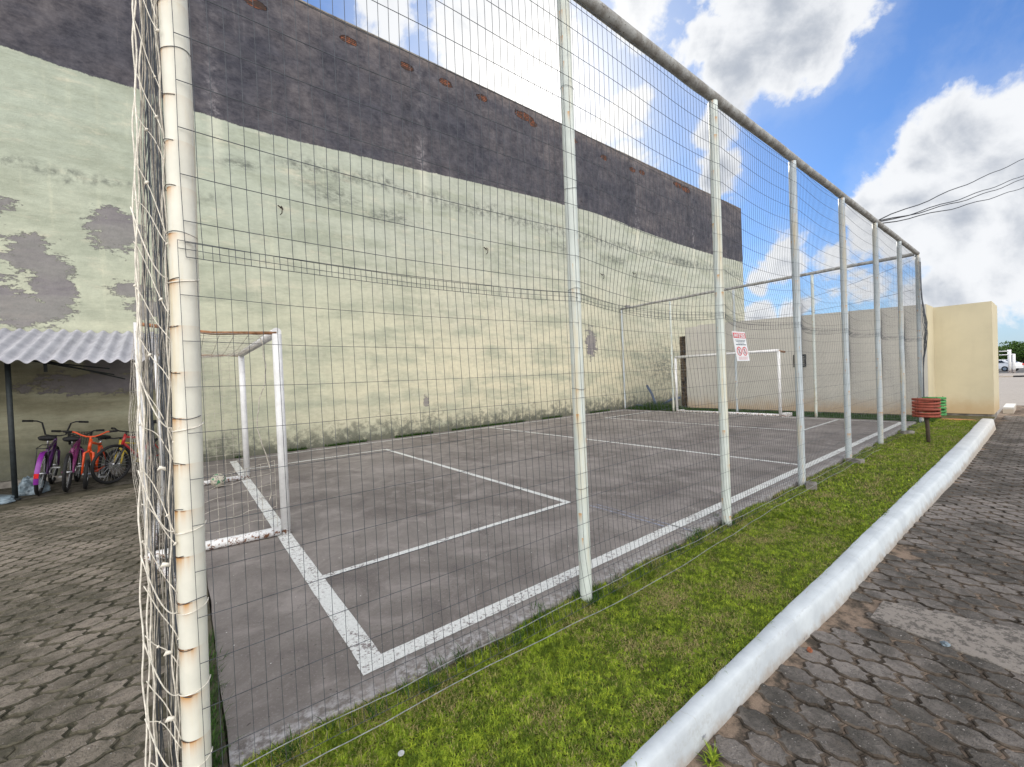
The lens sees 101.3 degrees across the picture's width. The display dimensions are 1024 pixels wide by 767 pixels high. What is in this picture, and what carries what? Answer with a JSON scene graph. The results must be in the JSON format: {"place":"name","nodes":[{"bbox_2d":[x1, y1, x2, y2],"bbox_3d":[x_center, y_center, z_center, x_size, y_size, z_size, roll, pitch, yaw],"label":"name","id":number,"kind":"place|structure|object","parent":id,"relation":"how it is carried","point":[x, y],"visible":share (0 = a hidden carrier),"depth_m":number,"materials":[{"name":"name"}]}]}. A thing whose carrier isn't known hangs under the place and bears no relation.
{"place":"outdoors","nodes":[
{"label":"outdoors","id":0,"kind":"place"},
{"bbox_2d":[0,470,158,500],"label":"shelter floor","id":1,"kind":"structure","parent":0,"point":[75,486],"depth_m":7.14,"materials":[{"name":"grey concrete"}]},
{"bbox_2d":[0,494,15,503],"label":"plastic sheet","id":2,"kind":"object","parent":1,"relation":"on","point":[5,499],"visible":1,"depth_m":6.20,"materials":[{"name":"white plastic"}]},
{"bbox_2d":[18,476,49,495],"bbox_3d":[-7.667,1.612,6.699,0.344,0.280,0.313,-3,1,-18],"label":"plastic sheet","id":3,"kind":"object","parent":1,"relation":"on","point":[25,486],"visible":0.71,"depth_m":6.61,"materials":[{"name":"white plastic"}]},
{"bbox_2d":[22,420,88,494],"bbox_3d":[-7.726,1.170,6.960,0.733,1.165,1.624,-3,1,-18],"label":"bicycle","id":4,"kind":"object","parent":1,"relation":"on","point":[48,455],"visible":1,"depth_m":6.79,"materials":[{"name":"purple metal"}]},
{"bbox_2d":[51,429,104,491],"bbox_3d":[-7.461,1.257,7.095,0.622,0.964,1.548,-3,1,-21],"label":"bicycle","id":5,"kind":"object","parent":1,"relation":"on","point":[72,456],"visible":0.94,"depth_m":6.99,"materials":[{"name":"purple metal"}]},
{"bbox_2d":[0,328,158,500],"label":"bicycle shelter","id":6,"kind":"object","parent":1,"relation":"on","point":[47,346],"visible":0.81,"depth_m":6.86,"materials":[{"name":"grey metal"}]},
{"bbox_2d":[0,461,169,488],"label":"shelter plinth","id":7,"kind":"structure","parent":1,"relation":"on","point":[5,484],"depth_m":7.66,"materials":[{"name":"grey concrete"}]},
{"bbox_2d":[63,430,117,488],"bbox_3d":[-7.261,1.259,7.297,0.646,0.940,1.486,4,-3,-32],"label":"bicycle","id":8,"kind":"object","parent":1,"relation":"on","point":[87,464],"visible":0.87,"depth_m":7.05,"materials":[{"name":"orange metal"}]},
{"bbox_2d":[104,433,149,478],"bbox_3d":[-7.172,1.334,7.961,0.537,0.762,1.392,-7,2,-10],"label":"bicycle","id":9,"kind":"object","parent":1,"relation":"on","point":[124,454],"visible":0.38,"depth_m":7.60,"materials":[{"name":"metal"}]},
{"bbox_2d":[90,420,169,483],"bbox_3d":[-6.828,1.203,7.717,0.618,1.000,1.677,-3,1,-17],"label":"bicycle","id":10,"kind":"object","parent":1,"relation":"on","point":[124,446],"visible":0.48,"depth_m":7.26,"materials":[{"name":"orange metal"}]},
{"bbox_2d":[0,479,227,766],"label":"yard bed","id":11,"kind":"object","parent":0,"point":[36,501],"depth_m":2.45,"materials":[{"name":"soil"}]},
{"bbox_2d":[0,483,181,766],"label":"yard pavers","id":12,"kind":"object","parent":11,"relation":"on","point":[109,682],"visible":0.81,"depth_m":2.73,"materials":[{"name":"concrete"}]},
{"bbox_2d":[203,409,915,766],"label":"court floor","id":13,"kind":"structure","parent":0,"point":[241,629],"depth_m":4.31,"materials":[{"name":"concrete"}]},
{"bbox_2d":[128,322,290,585],"bbox_3d":[-3.723,0.531,5.143,1.237,2.187,4.231,-3,1,-38],"label":"goal","id":14,"kind":"object","parent":13,"relation":"on","point":[273,336],"visible":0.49,"depth_m":4.37,"materials":[{"name":"paint"}]},
{"bbox_2d":[210,474,225,486],"bbox_3d":[-4.626,1.525,6.617,0.210,0.210,0.210,-3,1,-38],"label":"football","id":15,"kind":"object","parent":13,"relation":"on","point":[219,482],"visible":0.82,"depth_m":6.55,"materials":[{"name":"leather"}]},
{"bbox_2d":[235,408,621,457],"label":"wall foot weeds","id":16,"kind":"object","parent":13,"relation":"on","point":[363,440],"depth_m":12.04,"materials":[{"name":"green plant"}]},
{"bbox_2d":[230,410,900,675],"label":"court markings","id":17,"kind":"object","parent":13,"relation":"on","point":[351,627],"visible":0.82,"depth_m":3.43,"materials":[{"name":"paint"}]},
{"bbox_2d":[674,349,791,416],"bbox_3d":[7.305,-0.004,14.224,0.545,2.065,3.594,-3,1,-38],"label":"goal","id":18,"kind":"object","parent":13,"relation":"on","point":[781,413],"visible":0.82,"depth_m":13.46,"materials":[{"name":"paint"}]},
{"bbox_2d":[235,420,976,766],"bbox_3d":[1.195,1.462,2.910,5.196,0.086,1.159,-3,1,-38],"label":"lawn grass","id":19,"kind":"structure","parent":0,"point":[338,757],"depth_m":2.22,"materials":[{"name":"green plant"}]},
{"bbox_2d":[398,750,403,756],"bbox_3d":[-0.459,1.530,1.738,0.026,0.004,0.026,-3,1,-38],"label":"bottle cap","id":20,"kind":"object","parent":19,"relation":"on","point":[400,753],"visible":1,"depth_m":1.73,"materials":[{"name":"white plastic"}]},
{"bbox_2d":[161,513,745,766],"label":"verge tufts","id":21,"kind":"object","parent":19,"relation":"on","point":[215,735],"visible":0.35,"depth_m":2.18,"materials":[{"name":"green plant"}]},
{"bbox_2d":[139,0,927,766],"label":"wire fence","id":22,"kind":"object","parent":19,"relation":"on","point":[187,500],"visible":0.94,"depth_m":2.69,"materials":[{"name":"grey metal"}]},
{"bbox_2d":[130,0,212,766],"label":"ball net","id":23,"kind":"object","parent":22,"relation":"hanging from","point":[169,648],"visible":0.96,"depth_m":1.58,"materials":[{"name":"white fabric"}]},
{"bbox_2d":[732,331,749,360],"bbox_3d":[2.356,-0.382,4.318,0.383,0.300,0.008,-3,1,-38],"label":"warning sign","id":24,"kind":"object","parent":22,"relation":"attached to","point":[740,345],"visible":1,"depth_m":4.31,"materials":[{"name":"white plastic"}]},
{"bbox_2d":[879,179,1021,220],"bbox_3d":[18.907,-8.179,15.189,27.641,8.794,0.061,-3,1,-31],"label":"power cable","id":25,"kind":"object","parent":22,"relation":"attached to","point":[945,204],"visible":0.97,"depth_m":10.10,"materials":[{"name":"black rubber"}]},
{"bbox_2d":[879,159,1022,219],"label":"power cable","id":26,"kind":"object","parent":22,"relation":"attached to","point":[946,191],"visible":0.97,"depth_m":10.18,"materials":[{"name":"black rubber"}]},
{"bbox_2d":[881,175,1023,221],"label":"power cable","id":27,"kind":"object","parent":22,"relation":"attached to","point":[951,201],"visible":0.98,"depth_m":10.34,"materials":[{"name":"black rubber"}]},
{"bbox_2d":[883,187,1023,223],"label":"power cable","id":28,"kind":"object","parent":22,"relation":"attached to","point":[947,210],"visible":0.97,"depth_m":10.23,"materials":[{"name":"black rubber"}]},
{"bbox_2d":[806,481,816,489],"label":"footing block","id":29,"kind":"structure","parent":19,"relation":"on","point":[810,483],"depth_m":5.31,"materials":[{"name":"grey concrete"}]},
{"bbox_2d":[846,458,864,463],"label":"footing block","id":30,"kind":"structure","parent":19,"relation":"on","point":[860,461],"depth_m":6.58,"materials":[{"name":"grey concrete"}]},
{"bbox_2d":[900,430,914,433],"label":"footing block","id":31,"kind":"structure","parent":19,"relation":"on","point":[909,432],"depth_m":9.03,"materials":[{"name":"grey concrete"}]},
{"bbox_2d":[911,397,940,442],"bbox_3d":[7.907,0.736,8.013,0.400,0.931,0.400,-3,1,-38],"label":"litter bin","id":32,"kind":"object","parent":19,"relation":"on","point":[922,405],"visible":0.99,"depth_m":7.94,"materials":[{"name":"red paint"}]},
{"bbox_2d":[922,396,946,418],"bbox_3d":[8.157,0.469,8.136,0.572,0.424,0.340,-3,1,-38],"label":"litter bin","id":33,"kind":"object","parent":32,"relation":"attached to","point":[943,409],"visible":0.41,"depth_m":8.05,"materials":[{"name":"green paint"}]},
{"bbox_2d":[207,373,1023,766],"bbox_3d":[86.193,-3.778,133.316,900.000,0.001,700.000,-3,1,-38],"label":"ground","id":34,"kind":"structure","parent":0,"point":[1011,387],"depth_m":22.27,"materials":[{"name":"grey concrete"}]},
{"bbox_2d":[0,0,744,481],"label":"building wall","id":35,"kind":"structure","parent":34,"relation":"on","point":[66,170],"depth_m":10.54,"materials":[{"name":"paint"}]},
{"bbox_2d":[685,304,927,415],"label":"boundary wall","id":36,"kind":"structure","parent":34,"relation":"on","point":[712,396],"depth_m":13.72,"materials":[{"name":"beige paint"}]},
{"bbox_2d":[793,354,805,366],"bbox_3d":[9.537,-0.755,13.927,0.027,0.410,0.360,-3,1,-38],"label":"vent","id":37,"kind":"object","parent":36,"relation":"attached to","point":[804,361],"visible":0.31,"depth_m":13.83,"materials":[{"name":"grey metal"}]},
{"bbox_2d":[926,301,998,419],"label":"boundary block","id":38,"kind":"structure","parent":34,"relation":"on","point":[962,359],"depth_m":11.76,"materials":[{"name":"beige paint"}]},
{"bbox_2d":[999,350,1015,372],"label":"gate frame","id":39,"kind":"object","parent":34,"relation":"on","point":[1012,366],"visible":0.91,"depth_m":46.28,"materials":[{"name":"paint"}]},
{"bbox_2d":[998,341,1023,362],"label":"bushy tree","id":40,"kind":"object","parent":34,"relation":"on","point":[1014,346],"visible":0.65,"depth_m":66.03,"materials":[{"name":"green plant"}]},
{"bbox_2d":[999,375,1023,376],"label":"kerb","id":41,"kind":"structure","parent":34,"relation":"on","point":[1013,376],"depth_m":37.26,"materials":[{"name":"white concrete"}]},
{"bbox_2d":[1005,343,1023,361],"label":"bushy tree","id":42,"kind":"object","parent":34,"relation":"on","point":[1020,349],"visible":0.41,"depth_m":65.03,"materials":[{"name":"green plant"}]},
{"bbox_2d":[303,0,1023,346],"label":"sky","id":43,"kind":"structure","parent":0,"point":[899,105],"materials":[{"name":"blue"}]},
{"bbox_2d":[679,336,687,407],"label":"brick pier","id":44,"kind":"structure","parent":0,"point":[683,375],"depth_m":17.35,"materials":[{"name":"brown brick"}]},
{"bbox_2d":[686,405,1023,766],"bbox_3d":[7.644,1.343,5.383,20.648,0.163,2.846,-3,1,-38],"label":"street pavers","id":45,"kind":"object","parent":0,"point":[918,736],"visible":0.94,"depth_m":2.28,"materials":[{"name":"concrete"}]},
{"bbox_2d":[696,737,724,766],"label":"weed","id":46,"kind":"object","parent":45,"relation":"on","point":[713,756],"visible":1,"depth_m":1.80,"materials":[{"name":"green plant"}]},
{"bbox_2d":[621,418,995,766],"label":"kerb","id":47,"kind":"structure","parent":45,"relation":"on","point":[783,635],"depth_m":2.59,"materials":[{"name":"white concrete"}]},
{"bbox_2d":[620,474,920,765],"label":"kerb edge sprigs","id":48,"kind":"object","parent":47,"relation":"on","point":[818,573],"visible":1,"depth_m":2.38,"materials":[{"name":"green plant"}]},
{"bbox_2d":[871,601,1023,675],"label":"street slab","id":49,"kind":"structure","parent":45,"relation":"on","point":[999,645],"depth_m":2.58,"materials":[{"name":"concrete"}]},
{"bbox_2d":[940,641,950,646],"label":"litter","id":50,"kind":"object","parent":49,"relation":"on","point":[945,643],"visible":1,"depth_m":2.47,"materials":[{"name":"white paper"}]},
{"bbox_2d":[1003,403,1015,413],"bbox_3d":[16.387,0.840,13.829,1.700,0.240,0.220,-3,1,-38],"label":"kerb stone","id":51,"kind":"object","parent":45,"relation":"on","point":[1009,408],"visible":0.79,"depth_m":13.36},
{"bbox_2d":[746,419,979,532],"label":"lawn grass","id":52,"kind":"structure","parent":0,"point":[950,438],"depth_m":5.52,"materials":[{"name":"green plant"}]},
{"bbox_2d":[774,413,994,419],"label":"back verge","id":53,"kind":"structure","parent":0,"point":[966,417],"depth_m":11.44,"materials":[{"name":"green plant"}]},
{"bbox_2d":[620,253,917,419],"bbox_3d":[7.530,-1.077,14.273,0.219,4.388,9.068,-3,1,-38],"label":"end fence","id":54,"kind":"object","parent":53,"relation":"on","point":[812,314],"visible":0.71,"depth_m":13.65,"materials":[{"name":"metal"}]},
{"bbox_2d":[624,401,943,422],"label":"rough grass","id":55,"kind":"structure","parent":53,"relation":"on","point":[812,414],"depth_m":13.99,"materials":[{"name":"green plant"}]},
{"bbox_2d":[646,385,656,404],"bbox_3d":[5.873,0.553,17.558,0.157,0.995,0.792,-3,1,-13],"label":"plastic pipe","id":56,"kind":"object","parent":55,"relation":"on","point":[648,388],"visible":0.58,"depth_m":17.64,"materials":[{"name":"grey plastic"}]},
{"bbox_2d":[941,418,975,421],"bbox_3d":[11.508,0.939,10.896,0.840,0.025,0.913,-3,1,-38],"label":"clay patch","id":57,"kind":"object","parent":53,"relation":"on","point":[950,419],"visible":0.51,"depth_m":10.87,"materials":[{"name":"brown soil"}]},
{"bbox_2d":[999,368,1023,372],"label":"road","id":58,"kind":"structure","parent":0,"point":[1020,370],"depth_m":52.02,"materials":[{"name":"grey asphalt"}]},
{"bbox_2d":[998,360,1023,370],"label":"parked car","id":59,"kind":"object","parent":58,"relation":"on","point":[1002,365],"visible":0.3,"depth_m":52.26,"materials":[{"name":"white paint"}]}
]}

